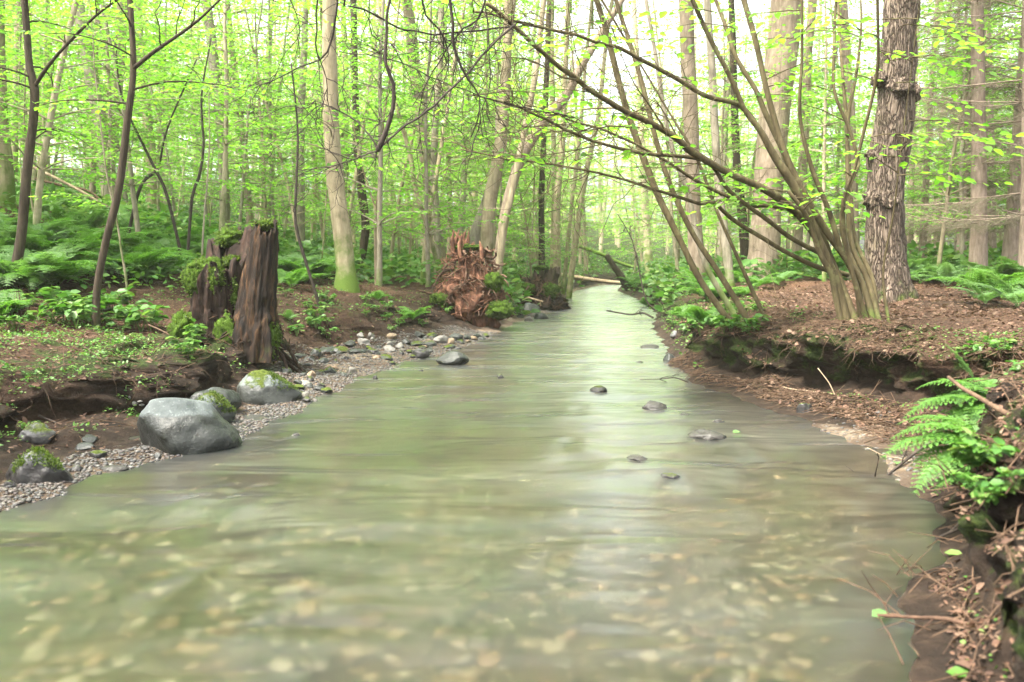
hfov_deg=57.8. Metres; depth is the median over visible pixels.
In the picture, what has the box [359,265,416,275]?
fern
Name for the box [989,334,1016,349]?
herb
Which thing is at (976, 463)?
herb
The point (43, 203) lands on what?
fern
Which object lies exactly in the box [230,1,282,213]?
tree
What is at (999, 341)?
herb
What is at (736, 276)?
fern
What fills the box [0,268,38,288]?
fern
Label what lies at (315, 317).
herb
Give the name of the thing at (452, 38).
hanging branch
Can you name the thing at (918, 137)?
tree
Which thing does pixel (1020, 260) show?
spruce
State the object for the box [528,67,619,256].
tree
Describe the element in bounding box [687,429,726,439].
stone
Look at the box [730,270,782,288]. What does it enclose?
fern
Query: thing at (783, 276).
fern
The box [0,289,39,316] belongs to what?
fern
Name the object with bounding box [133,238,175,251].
fern
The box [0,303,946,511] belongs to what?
gravel
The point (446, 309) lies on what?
herb
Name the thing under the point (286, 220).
tree
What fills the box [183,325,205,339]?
herb
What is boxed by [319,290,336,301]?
herb
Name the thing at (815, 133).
sapling
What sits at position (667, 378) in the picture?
fallen branch
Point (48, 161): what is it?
tree
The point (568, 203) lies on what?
tree
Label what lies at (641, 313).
fallen branch
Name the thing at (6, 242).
fern
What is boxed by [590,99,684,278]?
tree
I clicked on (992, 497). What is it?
herb
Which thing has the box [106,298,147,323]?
herb
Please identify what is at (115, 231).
fern
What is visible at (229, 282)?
rotten stump
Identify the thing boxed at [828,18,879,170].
tree
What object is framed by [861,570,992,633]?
fallen branch
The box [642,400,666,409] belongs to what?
stone
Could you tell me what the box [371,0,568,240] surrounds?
tree
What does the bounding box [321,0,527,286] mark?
tree
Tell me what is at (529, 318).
stone
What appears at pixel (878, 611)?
fallen leaf
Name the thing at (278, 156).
tree
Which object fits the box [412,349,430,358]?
stone
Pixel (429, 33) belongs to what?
hanging branch
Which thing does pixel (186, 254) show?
fern
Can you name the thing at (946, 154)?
tree
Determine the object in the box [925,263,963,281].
fern
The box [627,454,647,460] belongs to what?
stone
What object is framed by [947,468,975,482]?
herb
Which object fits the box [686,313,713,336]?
herb
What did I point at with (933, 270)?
fern
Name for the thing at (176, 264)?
fern
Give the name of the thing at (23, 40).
tree
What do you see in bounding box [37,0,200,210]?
tree
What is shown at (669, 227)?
sapling
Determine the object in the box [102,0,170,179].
tree
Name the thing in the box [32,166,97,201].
fallen branch
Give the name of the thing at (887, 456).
fallen branch
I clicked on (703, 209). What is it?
sapling
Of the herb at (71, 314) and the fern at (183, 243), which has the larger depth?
the fern at (183, 243)
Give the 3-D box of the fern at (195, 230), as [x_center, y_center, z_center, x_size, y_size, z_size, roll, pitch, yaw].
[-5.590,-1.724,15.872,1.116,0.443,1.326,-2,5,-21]
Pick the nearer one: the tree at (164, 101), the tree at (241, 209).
the tree at (241, 209)
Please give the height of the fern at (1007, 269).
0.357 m
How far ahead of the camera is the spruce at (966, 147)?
19.77 m
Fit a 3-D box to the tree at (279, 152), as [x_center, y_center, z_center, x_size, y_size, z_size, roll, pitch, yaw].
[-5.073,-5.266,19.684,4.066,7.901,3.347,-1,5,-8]
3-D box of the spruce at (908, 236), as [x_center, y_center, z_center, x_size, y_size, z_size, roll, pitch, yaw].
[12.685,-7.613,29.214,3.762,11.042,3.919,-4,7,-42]
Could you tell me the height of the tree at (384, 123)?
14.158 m
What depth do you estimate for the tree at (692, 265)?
8.38 m
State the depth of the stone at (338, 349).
10.40 m
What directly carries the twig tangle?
on the ground at (898, 377)
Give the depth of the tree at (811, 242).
36.09 m
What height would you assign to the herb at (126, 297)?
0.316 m
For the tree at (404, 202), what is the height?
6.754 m
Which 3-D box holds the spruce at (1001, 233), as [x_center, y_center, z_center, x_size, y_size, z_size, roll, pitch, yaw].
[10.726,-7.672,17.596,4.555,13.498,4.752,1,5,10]
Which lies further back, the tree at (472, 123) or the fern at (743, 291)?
the tree at (472, 123)
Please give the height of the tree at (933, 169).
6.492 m
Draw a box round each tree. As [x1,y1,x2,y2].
[0,0,20,209]
[0,0,82,138]
[0,0,86,166]
[0,0,224,224]
[0,0,251,243]
[0,18,21,80]
[5,0,74,154]
[5,0,84,186]
[5,0,90,102]
[5,0,100,194]
[5,0,153,198]
[5,2,103,123]
[5,4,50,156]
[5,16,30,151]
[6,0,201,208]
[6,52,46,174]
[8,0,113,181]
[9,0,92,172]
[9,0,126,180]
[11,0,66,184]
[14,0,200,225]
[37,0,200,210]
[37,0,266,220]
[40,0,175,207]
[42,0,185,204]
[56,2,130,137]
[60,16,170,193]
[72,0,249,231]
[79,0,233,218]
[84,6,206,208]
[86,0,326,230]
[89,0,229,208]
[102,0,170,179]
[103,31,167,195]
[106,0,214,202]
[125,22,180,195]
[126,1,216,200]
[132,0,347,229]
[134,7,261,216]
[140,1,249,217]
[141,0,216,210]
[145,0,230,227]
[153,1,242,186]
[158,0,315,227]
[169,0,370,250]
[170,8,255,210]
[171,39,275,196]
[173,0,342,218]
[185,1,276,159]
[191,0,325,218]
[196,0,348,220]
[197,0,340,220]
[212,43,310,219]
[228,0,375,231]
[228,37,324,228]
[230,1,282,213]
[230,16,374,237]
[231,0,313,250]
[236,0,277,197]
[236,4,325,223]
[241,0,292,184]
[242,0,359,292]
[245,0,439,235]
[248,0,405,244]
[253,0,374,233]
[253,0,456,233]
[259,0,429,199]
[263,0,481,286]
[275,54,355,243]
[276,70,358,242]
[283,18,367,224]
[290,0,421,234]
[307,9,373,246]
[316,0,512,269]
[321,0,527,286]
[339,1,434,199]
[339,24,457,257]
[340,0,563,284]
[348,7,399,211]
[349,8,412,252]
[350,0,407,274]
[352,57,424,253]
[353,0,397,210]
[354,20,480,273]
[354,90,419,238]
[359,0,445,273]
[360,13,444,256]
[361,22,402,209]
[365,0,536,251]
[366,0,502,280]
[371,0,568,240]
[372,0,442,280]
[374,0,493,222]
[376,10,458,200]
[382,110,422,253]
[389,19,440,245]
[392,0,459,239]
[392,3,472,202]
[400,94,467,242]
[406,34,517,253]
[417,0,574,233]
[418,0,573,251]
[428,47,564,254]
[429,0,573,240]
[431,0,520,244]
[440,0,571,233]
[446,0,643,268]
[447,1,522,227]
[451,1,541,203]
[456,3,594,271]
[457,0,546,252]
[466,53,592,277]
[471,28,604,271]
[477,0,753,327]
[479,0,605,267]
[479,0,735,326]
[479,37,549,261]
[480,0,563,265]
[493,0,571,257]
[494,0,546,273]
[496,8,606,271]
[497,145,564,253]
[505,0,604,279]
[515,5,577,250]
[515,48,601,245]
[519,0,595,223]
[520,0,634,294]
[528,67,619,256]
[529,8,648,270]
[542,56,613,264]
[543,27,609,257]
[552,0,648,298]
[553,0,603,293]
[557,0,736,317]
[578,0,683,273]
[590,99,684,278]
[592,102,664,273]
[594,0,747,283]
[595,0,702,246]
[600,48,687,258]
[600,76,674,267]
[606,1,747,264]
[635,0,723,287]
[639,0,804,275]
[653,2,735,240]
[659,0,844,230]
[667,72,757,258]
[669,3,766,245]
[672,0,791,262]
[682,96,755,239]
[684,81,749,250]
[697,11,768,238]
[701,9,757,234]
[701,120,743,249]
[704,0,778,286]
[704,83,791,236]
[708,13,844,242]
[728,0,748,266]
[731,0,923,268]
[732,20,790,243]
[738,0,937,281]
[741,0,800,283]
[743,13,784,186]
[743,15,842,248]
[744,0,869,246]
[751,0,841,248]
[751,97,796,248]
[759,0,931,267]
[781,21,941,243]
[781,62,817,240]
[781,74,864,241]
[783,0,853,256]
[783,1,928,228]
[785,0,907,218]
[790,60,875,239]
[792,0,816,261]
[807,0,929,239]
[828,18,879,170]
[837,7,927,177]
[838,0,1021,280]
[840,0,860,278]
[850,2,947,228]
[856,43,915,225]
[860,0,1021,265]
[861,3,1018,251]
[862,0,922,302]
[864,21,1002,234]
[879,0,1020,245]
[905,1,1016,236]
[905,2,1008,208]
[905,20,1006,260]
[906,0,1007,223]
[906,58,999,251]
[907,50,1017,238]
[913,0,1017,240]
[914,0,1007,238]
[914,11,967,217]
[920,0,1020,204]
[931,49,1010,234]
[938,0,1021,231]
[940,3,1021,212]
[952,21,1020,232]
[970,13,1018,232]
[994,36,1017,222]
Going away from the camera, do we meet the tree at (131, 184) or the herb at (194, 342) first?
the herb at (194, 342)
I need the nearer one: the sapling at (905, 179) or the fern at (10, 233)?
the fern at (10, 233)
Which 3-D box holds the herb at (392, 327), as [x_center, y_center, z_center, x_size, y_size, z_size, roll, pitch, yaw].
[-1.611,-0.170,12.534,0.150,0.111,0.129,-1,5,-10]
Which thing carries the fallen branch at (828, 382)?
on the ground at (898, 377)
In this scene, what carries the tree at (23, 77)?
on the ground at (898, 377)
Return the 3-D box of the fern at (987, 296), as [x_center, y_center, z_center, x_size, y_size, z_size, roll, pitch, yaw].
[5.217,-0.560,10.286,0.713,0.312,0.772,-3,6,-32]
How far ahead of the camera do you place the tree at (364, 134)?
29.31 m
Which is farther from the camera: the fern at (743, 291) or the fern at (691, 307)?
the fern at (743, 291)
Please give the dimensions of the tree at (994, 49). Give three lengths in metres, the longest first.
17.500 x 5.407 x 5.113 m
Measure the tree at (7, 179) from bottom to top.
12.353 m
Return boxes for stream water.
[0,285,946,681]
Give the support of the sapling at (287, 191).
on the ground at (898, 377)
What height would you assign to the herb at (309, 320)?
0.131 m
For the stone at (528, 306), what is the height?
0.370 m
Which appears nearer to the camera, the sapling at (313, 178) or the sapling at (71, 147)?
the sapling at (313, 178)
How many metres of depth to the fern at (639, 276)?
30.66 m
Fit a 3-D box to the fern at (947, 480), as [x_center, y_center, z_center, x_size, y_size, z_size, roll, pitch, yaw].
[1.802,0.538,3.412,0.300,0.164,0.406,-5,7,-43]
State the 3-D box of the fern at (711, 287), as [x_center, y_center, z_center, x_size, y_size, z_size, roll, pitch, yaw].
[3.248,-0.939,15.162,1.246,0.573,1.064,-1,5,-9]
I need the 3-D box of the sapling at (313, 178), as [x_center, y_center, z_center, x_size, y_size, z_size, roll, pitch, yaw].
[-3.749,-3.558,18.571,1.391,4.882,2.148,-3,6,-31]
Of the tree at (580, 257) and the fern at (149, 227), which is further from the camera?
the tree at (580, 257)
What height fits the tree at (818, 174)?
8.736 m
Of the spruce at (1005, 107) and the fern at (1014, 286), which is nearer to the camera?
the fern at (1014, 286)
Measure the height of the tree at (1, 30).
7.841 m
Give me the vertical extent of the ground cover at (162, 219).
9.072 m
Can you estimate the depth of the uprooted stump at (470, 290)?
14.87 m
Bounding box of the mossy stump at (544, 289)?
[509,264,571,310]
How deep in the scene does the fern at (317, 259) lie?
18.19 m
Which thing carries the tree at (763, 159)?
on the ground at (898, 377)
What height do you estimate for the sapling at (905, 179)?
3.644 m
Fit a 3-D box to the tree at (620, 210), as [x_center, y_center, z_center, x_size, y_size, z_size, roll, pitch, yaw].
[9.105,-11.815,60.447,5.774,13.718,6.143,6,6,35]
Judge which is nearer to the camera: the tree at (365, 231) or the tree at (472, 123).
the tree at (365, 231)
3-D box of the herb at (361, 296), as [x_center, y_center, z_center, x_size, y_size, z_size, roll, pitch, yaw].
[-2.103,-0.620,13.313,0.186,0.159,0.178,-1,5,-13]
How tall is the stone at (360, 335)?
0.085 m
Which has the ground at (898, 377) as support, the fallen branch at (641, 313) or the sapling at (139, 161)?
the sapling at (139, 161)
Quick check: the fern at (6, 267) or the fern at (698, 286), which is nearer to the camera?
the fern at (6, 267)
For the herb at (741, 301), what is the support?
on the ground at (898, 377)
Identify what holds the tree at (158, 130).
on the ground at (898, 377)
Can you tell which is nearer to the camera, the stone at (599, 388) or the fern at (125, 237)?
the stone at (599, 388)
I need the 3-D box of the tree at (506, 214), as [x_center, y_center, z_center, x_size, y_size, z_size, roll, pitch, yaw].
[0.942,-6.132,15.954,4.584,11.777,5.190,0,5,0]
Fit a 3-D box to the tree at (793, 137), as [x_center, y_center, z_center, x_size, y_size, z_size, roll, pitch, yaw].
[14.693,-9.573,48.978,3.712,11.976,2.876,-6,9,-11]
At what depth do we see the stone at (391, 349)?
10.88 m
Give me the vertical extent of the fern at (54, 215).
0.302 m
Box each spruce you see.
[853,0,1023,280]
[859,2,1001,261]
[859,27,957,253]
[861,0,1023,269]
[880,0,1022,264]
[905,0,1021,256]
[906,0,1020,258]
[910,0,1018,265]
[953,0,1019,238]
[994,0,1021,237]
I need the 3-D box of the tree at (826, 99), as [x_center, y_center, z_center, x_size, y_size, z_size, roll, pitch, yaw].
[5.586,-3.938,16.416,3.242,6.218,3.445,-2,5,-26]
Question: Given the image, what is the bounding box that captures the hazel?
[373,0,1023,321]
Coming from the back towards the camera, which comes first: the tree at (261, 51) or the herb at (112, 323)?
the tree at (261, 51)
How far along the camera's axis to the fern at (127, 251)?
12.58 m
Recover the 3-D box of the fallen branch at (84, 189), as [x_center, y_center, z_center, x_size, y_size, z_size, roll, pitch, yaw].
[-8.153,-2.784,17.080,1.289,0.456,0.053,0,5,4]
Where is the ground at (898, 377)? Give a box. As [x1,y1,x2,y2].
[0,173,1023,681]
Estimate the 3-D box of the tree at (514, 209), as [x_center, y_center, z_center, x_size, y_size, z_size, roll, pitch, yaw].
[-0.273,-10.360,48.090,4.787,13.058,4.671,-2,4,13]
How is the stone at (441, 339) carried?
on the ground at (898, 377)
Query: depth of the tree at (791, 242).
30.03 m
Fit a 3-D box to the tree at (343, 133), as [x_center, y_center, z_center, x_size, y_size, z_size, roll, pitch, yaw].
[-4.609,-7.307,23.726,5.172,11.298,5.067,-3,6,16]
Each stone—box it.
[3,480,16,486]
[71,465,83,470]
[74,442,94,450]
[82,434,97,442]
[88,450,106,458]
[100,465,128,471]
[154,452,161,458]
[281,367,291,372]
[293,379,301,383]
[295,353,305,358]
[295,384,304,389]
[302,396,310,402]
[304,383,312,387]
[307,371,315,376]
[307,376,313,381]
[309,348,321,357]
[314,386,324,390]
[318,357,328,363]
[320,346,334,353]
[320,387,332,392]
[322,366,336,372]
[330,346,348,353]
[345,340,356,347]
[346,367,356,373]
[349,348,365,353]
[356,332,363,337]
[357,338,369,343]
[369,349,378,353]
[380,354,392,360]
[384,347,395,351]
[386,333,396,338]
[395,342,403,348]
[402,339,409,344]
[410,341,422,345]
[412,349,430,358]
[415,331,424,337]
[422,340,436,346]
[433,335,447,342]
[447,338,454,343]
[448,333,462,340]
[522,303,539,312]
[524,316,533,320]
[534,313,547,318]
[590,385,606,391]
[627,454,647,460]
[640,344,658,347]
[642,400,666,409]
[661,473,680,478]
[663,353,674,360]
[670,330,676,338]
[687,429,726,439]
[796,403,812,412]
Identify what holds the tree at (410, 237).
on the ground at (898, 377)
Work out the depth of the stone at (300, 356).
9.95 m
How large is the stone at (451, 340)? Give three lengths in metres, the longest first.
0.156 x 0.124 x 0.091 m
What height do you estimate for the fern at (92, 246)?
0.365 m
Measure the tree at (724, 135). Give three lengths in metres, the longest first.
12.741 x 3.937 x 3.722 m
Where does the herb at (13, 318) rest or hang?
on the ground at (898, 377)
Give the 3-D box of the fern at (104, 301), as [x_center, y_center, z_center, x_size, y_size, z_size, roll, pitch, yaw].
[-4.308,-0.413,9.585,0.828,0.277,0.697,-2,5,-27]
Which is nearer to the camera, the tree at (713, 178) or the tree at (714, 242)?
the tree at (714, 242)
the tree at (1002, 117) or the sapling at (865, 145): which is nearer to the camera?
the sapling at (865, 145)
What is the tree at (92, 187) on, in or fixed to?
on the ground at (898, 377)
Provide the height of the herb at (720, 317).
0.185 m
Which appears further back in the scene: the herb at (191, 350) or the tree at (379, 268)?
the tree at (379, 268)
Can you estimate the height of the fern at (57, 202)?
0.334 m
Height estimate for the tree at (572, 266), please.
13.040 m
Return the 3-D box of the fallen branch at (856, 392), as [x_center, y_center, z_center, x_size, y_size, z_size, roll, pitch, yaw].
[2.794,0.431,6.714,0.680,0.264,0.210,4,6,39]
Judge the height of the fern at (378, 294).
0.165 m
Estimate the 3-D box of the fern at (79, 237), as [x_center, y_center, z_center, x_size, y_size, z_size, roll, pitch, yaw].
[-5.864,-1.338,12.197,1.208,0.466,1.102,1,5,16]
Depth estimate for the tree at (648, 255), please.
37.20 m
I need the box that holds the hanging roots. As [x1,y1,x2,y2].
[0,306,1023,427]
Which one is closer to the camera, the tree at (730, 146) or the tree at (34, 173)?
the tree at (730, 146)
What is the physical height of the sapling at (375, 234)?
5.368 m
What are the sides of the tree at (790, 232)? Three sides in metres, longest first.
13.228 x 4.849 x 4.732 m
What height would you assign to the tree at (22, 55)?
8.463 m
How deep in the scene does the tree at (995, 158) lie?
35.05 m
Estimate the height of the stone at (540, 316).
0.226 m
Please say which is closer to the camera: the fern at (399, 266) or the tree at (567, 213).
the fern at (399, 266)
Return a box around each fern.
[0,212,49,234]
[0,219,85,233]
[0,222,93,233]
[0,223,79,247]
[0,231,78,240]
[0,234,90,252]
[0,238,46,246]
[0,242,103,287]
[0,242,105,288]
[0,245,83,287]
[0,250,69,288]
[0,256,105,286]
[0,264,91,289]
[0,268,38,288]
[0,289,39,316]
[1,215,91,227]
[1,217,82,231]
[2,224,98,259]
[5,221,128,243]
[16,197,57,211]
[16,198,75,214]
[23,259,121,285]
[29,250,97,264]
[30,230,86,245]
[31,231,103,260]
[42,205,86,221]
[44,240,118,251]
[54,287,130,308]
[65,209,122,232]
[65,218,95,231]
[65,227,137,240]
[68,204,101,219]
[68,228,147,241]
[71,232,155,250]
[84,247,199,280]
[84,254,141,270]
[87,240,128,270]
[102,205,147,226]
[102,233,149,257]
[106,252,123,272]
[108,211,165,233]
[109,257,178,281]
[113,229,137,246]
[115,219,177,249]
[115,220,144,229]
[123,230,147,252]
[124,252,194,279]
[126,244,191,261]
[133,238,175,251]
[141,229,201,243]
[142,234,204,249]
[155,241,182,267]
[161,226,206,244]
[162,239,205,258]
[162,248,196,273]
[176,235,215,257]
[277,255,320,270]
[277,268,327,286]
[278,255,334,282]
[278,256,335,280]
[278,309,301,318]
[283,253,312,260]
[286,250,334,262]
[319,265,335,278]
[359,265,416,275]
[367,290,391,299]
[388,258,409,274]
[396,306,430,319]
[403,262,431,275]
[616,276,638,284]
[628,273,661,278]
[636,297,655,306]
[666,305,685,319]
[672,306,725,323]
[673,266,748,296]
[674,304,718,320]
[676,270,734,299]
[701,268,735,282]
[719,265,745,282]
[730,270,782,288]
[732,282,757,295]
[746,261,803,282]
[880,413,984,495]
[904,378,997,446]
[909,258,927,271]
[909,264,938,281]
[911,261,962,281]
[911,262,973,285]
[918,256,935,266]
[919,269,1023,292]
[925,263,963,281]
[927,242,995,265]
[938,478,957,485]
[944,343,973,405]
[945,276,1015,303]
[956,260,1002,271]
[958,267,1023,305]
[966,378,1000,402]
[973,272,1023,293]
[977,263,1023,275]
[997,256,1023,280]
[1014,282,1023,292]
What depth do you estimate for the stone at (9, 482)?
4.44 m
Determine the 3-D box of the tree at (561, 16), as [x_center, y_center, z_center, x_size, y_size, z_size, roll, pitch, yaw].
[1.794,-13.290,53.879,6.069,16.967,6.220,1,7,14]
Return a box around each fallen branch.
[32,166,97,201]
[35,177,102,200]
[38,415,57,423]
[148,324,168,334]
[514,292,542,302]
[561,273,621,284]
[579,244,637,268]
[605,254,630,290]
[606,309,653,318]
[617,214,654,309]
[640,372,687,382]
[818,368,834,394]
[846,453,940,477]
[853,379,884,400]
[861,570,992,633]
[867,447,912,462]
[887,430,930,474]
[935,523,957,539]
[947,376,1009,416]
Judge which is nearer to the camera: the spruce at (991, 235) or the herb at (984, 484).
the herb at (984, 484)
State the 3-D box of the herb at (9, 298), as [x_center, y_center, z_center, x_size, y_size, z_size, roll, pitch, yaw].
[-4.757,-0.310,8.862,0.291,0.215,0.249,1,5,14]
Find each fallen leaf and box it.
[872,609,886,617]
[944,549,961,554]
[946,666,968,676]
[956,660,974,670]
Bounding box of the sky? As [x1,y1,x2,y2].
[5,0,1021,250]
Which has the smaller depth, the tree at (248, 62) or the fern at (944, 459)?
the fern at (944, 459)
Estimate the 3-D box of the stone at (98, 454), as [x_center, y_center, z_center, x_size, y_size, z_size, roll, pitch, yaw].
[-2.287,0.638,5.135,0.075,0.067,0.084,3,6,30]
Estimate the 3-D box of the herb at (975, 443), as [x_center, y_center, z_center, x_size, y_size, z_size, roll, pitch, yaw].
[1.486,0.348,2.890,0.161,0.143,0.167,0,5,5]
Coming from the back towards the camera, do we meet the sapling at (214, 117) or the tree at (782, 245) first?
the tree at (782, 245)
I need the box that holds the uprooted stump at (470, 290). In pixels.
[415,229,516,327]
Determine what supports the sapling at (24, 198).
on the ground at (898, 377)
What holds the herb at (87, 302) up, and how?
on the ground at (898, 377)
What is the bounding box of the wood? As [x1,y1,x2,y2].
[6,2,1008,254]
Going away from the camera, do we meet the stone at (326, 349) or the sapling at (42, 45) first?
the stone at (326, 349)
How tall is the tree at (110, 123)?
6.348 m
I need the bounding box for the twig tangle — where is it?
[836,368,1023,664]
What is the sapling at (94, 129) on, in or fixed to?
on the ground at (898, 377)
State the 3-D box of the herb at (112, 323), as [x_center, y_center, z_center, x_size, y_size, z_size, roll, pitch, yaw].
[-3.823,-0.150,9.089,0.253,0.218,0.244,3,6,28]
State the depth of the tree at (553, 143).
28.51 m
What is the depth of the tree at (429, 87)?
54.80 m
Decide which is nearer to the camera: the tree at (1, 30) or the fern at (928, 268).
the tree at (1, 30)
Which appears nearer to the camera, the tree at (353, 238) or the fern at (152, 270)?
the fern at (152, 270)
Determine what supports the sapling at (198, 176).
on the ground at (898, 377)
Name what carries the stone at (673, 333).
on the ground at (898, 377)
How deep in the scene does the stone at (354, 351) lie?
10.31 m
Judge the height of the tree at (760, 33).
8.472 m
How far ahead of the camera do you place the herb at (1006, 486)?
2.68 m
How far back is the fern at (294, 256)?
15.40 m
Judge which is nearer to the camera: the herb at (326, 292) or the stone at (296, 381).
the stone at (296, 381)
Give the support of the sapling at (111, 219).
on the ground at (898, 377)
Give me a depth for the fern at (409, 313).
13.54 m
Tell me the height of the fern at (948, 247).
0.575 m
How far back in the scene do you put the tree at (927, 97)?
40.39 m
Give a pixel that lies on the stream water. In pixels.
(476, 519)
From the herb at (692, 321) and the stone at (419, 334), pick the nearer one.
the herb at (692, 321)
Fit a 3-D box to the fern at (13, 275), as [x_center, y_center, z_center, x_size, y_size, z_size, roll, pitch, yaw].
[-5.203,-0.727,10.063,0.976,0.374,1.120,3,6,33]
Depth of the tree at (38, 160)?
43.04 m
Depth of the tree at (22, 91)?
29.24 m
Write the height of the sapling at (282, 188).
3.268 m
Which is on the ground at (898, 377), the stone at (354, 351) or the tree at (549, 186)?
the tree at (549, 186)
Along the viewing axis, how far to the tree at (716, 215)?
61.42 m
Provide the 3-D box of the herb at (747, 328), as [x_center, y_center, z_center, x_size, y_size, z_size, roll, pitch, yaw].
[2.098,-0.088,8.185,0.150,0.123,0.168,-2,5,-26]
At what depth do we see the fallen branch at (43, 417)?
6.03 m
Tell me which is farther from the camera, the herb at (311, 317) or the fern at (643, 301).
the fern at (643, 301)
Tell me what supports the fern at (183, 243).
on the ground at (898, 377)
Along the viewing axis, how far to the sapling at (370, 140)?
27.72 m
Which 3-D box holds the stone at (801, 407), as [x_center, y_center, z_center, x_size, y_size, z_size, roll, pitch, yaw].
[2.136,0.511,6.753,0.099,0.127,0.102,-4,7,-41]
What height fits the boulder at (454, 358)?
0.199 m
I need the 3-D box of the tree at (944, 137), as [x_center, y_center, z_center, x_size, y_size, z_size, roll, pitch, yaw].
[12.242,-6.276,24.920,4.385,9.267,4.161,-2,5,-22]
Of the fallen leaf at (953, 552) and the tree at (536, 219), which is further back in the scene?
the tree at (536, 219)
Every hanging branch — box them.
[187,0,372,162]
[250,0,580,226]
[294,0,616,153]
[364,0,534,193]
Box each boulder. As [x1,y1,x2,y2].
[5,445,73,483]
[17,422,55,445]
[137,398,241,454]
[190,387,241,409]
[195,390,236,422]
[237,369,302,404]
[436,351,468,364]
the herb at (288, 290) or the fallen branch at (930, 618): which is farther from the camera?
the herb at (288, 290)
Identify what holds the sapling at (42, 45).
on the ground at (898, 377)
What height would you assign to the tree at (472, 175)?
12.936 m
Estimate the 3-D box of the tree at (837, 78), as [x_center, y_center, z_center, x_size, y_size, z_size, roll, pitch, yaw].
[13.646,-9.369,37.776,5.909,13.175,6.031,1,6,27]
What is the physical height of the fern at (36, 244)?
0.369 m
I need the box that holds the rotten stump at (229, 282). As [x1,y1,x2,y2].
[166,218,306,372]
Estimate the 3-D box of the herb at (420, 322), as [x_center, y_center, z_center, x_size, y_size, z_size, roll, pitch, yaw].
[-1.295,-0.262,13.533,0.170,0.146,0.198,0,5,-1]
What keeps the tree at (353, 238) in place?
on the ground at (898, 377)
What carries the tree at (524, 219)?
on the ground at (898, 377)
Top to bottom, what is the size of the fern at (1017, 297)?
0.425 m
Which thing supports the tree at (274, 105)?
on the ground at (898, 377)
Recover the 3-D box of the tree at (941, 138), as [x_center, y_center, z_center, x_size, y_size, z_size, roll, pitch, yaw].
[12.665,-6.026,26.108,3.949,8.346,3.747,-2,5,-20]
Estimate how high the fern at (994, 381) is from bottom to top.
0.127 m
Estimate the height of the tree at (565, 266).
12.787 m
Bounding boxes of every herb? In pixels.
[0,309,37,331]
[6,297,23,316]
[21,290,44,304]
[37,285,69,298]
[38,299,71,322]
[41,289,80,303]
[43,294,79,307]
[44,298,83,321]
[56,303,95,326]
[57,293,91,310]
[73,296,106,316]
[76,311,96,325]
[90,288,130,313]
[101,286,133,308]
[101,310,113,323]
[101,311,124,327]
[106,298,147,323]
[106,316,135,333]
[115,304,162,331]
[116,302,150,327]
[127,302,169,330]
[165,336,201,354]
[174,347,196,355]
[182,318,207,338]
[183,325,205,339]
[277,287,293,296]
[287,320,304,335]
[302,305,315,316]
[303,298,312,306]
[305,313,323,327]
[305,319,317,326]
[310,304,328,316]
[311,314,326,322]
[314,290,328,299]
[317,323,337,337]
[318,299,332,308]
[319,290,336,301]
[323,293,335,302]
[360,292,370,301]
[380,301,392,307]
[387,324,397,330]
[393,317,404,324]
[418,318,428,325]
[441,306,452,312]
[666,319,679,327]
[678,323,690,334]
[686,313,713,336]
[703,313,722,325]
[713,316,731,332]
[716,314,741,329]
[720,300,743,310]
[731,313,762,333]
[741,325,761,334]
[742,299,765,312]
[747,314,770,324]
[945,437,1004,471]
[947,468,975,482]
[948,448,996,475]
[950,471,986,498]
[954,472,1004,504]
[955,346,974,361]
[961,427,1022,470]
[963,341,983,349]
[965,440,1003,463]
[966,340,990,358]
[971,475,1017,504]
[973,486,1006,512]
[983,336,1007,345]
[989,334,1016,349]
[991,343,1011,351]
[996,466,1023,486]
[1006,359,1023,373]
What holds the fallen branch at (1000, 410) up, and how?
on the ground at (898, 377)
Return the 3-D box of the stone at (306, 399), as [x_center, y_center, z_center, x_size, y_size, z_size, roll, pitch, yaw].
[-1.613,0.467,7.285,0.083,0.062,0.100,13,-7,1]
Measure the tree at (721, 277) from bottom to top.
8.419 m
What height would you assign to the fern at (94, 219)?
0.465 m
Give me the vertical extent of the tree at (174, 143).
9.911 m
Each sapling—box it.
[0,0,97,213]
[0,0,237,285]
[4,0,332,329]
[5,0,89,183]
[5,17,62,134]
[9,29,148,206]
[28,0,154,291]
[50,84,80,186]
[58,50,170,204]
[62,21,181,254]
[93,5,225,259]
[127,59,279,232]
[130,126,170,204]
[137,9,288,254]
[146,70,235,225]
[153,53,401,307]
[184,20,253,226]
[254,144,311,237]
[255,118,345,256]
[285,31,360,257]
[308,0,418,283]
[343,93,388,220]
[487,0,766,323]
[506,173,536,261]
[519,128,555,274]
[649,188,672,267]
[655,204,686,262]
[666,185,716,229]
[674,175,715,241]
[742,92,864,277]
[794,85,871,227]
[828,73,966,210]
[837,109,935,233]
[843,91,876,226]
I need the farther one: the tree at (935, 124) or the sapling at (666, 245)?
the sapling at (666, 245)
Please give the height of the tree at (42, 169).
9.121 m
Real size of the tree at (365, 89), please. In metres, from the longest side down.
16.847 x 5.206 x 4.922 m
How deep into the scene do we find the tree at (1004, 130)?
26.62 m
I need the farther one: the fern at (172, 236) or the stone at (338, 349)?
the fern at (172, 236)
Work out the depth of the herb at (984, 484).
2.72 m
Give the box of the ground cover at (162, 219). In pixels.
[0,159,1023,677]
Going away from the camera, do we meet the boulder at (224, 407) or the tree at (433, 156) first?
the boulder at (224, 407)
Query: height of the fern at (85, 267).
0.347 m
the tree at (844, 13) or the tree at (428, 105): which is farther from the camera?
the tree at (428, 105)
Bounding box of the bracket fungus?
[128,396,144,405]
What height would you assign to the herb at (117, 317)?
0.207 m

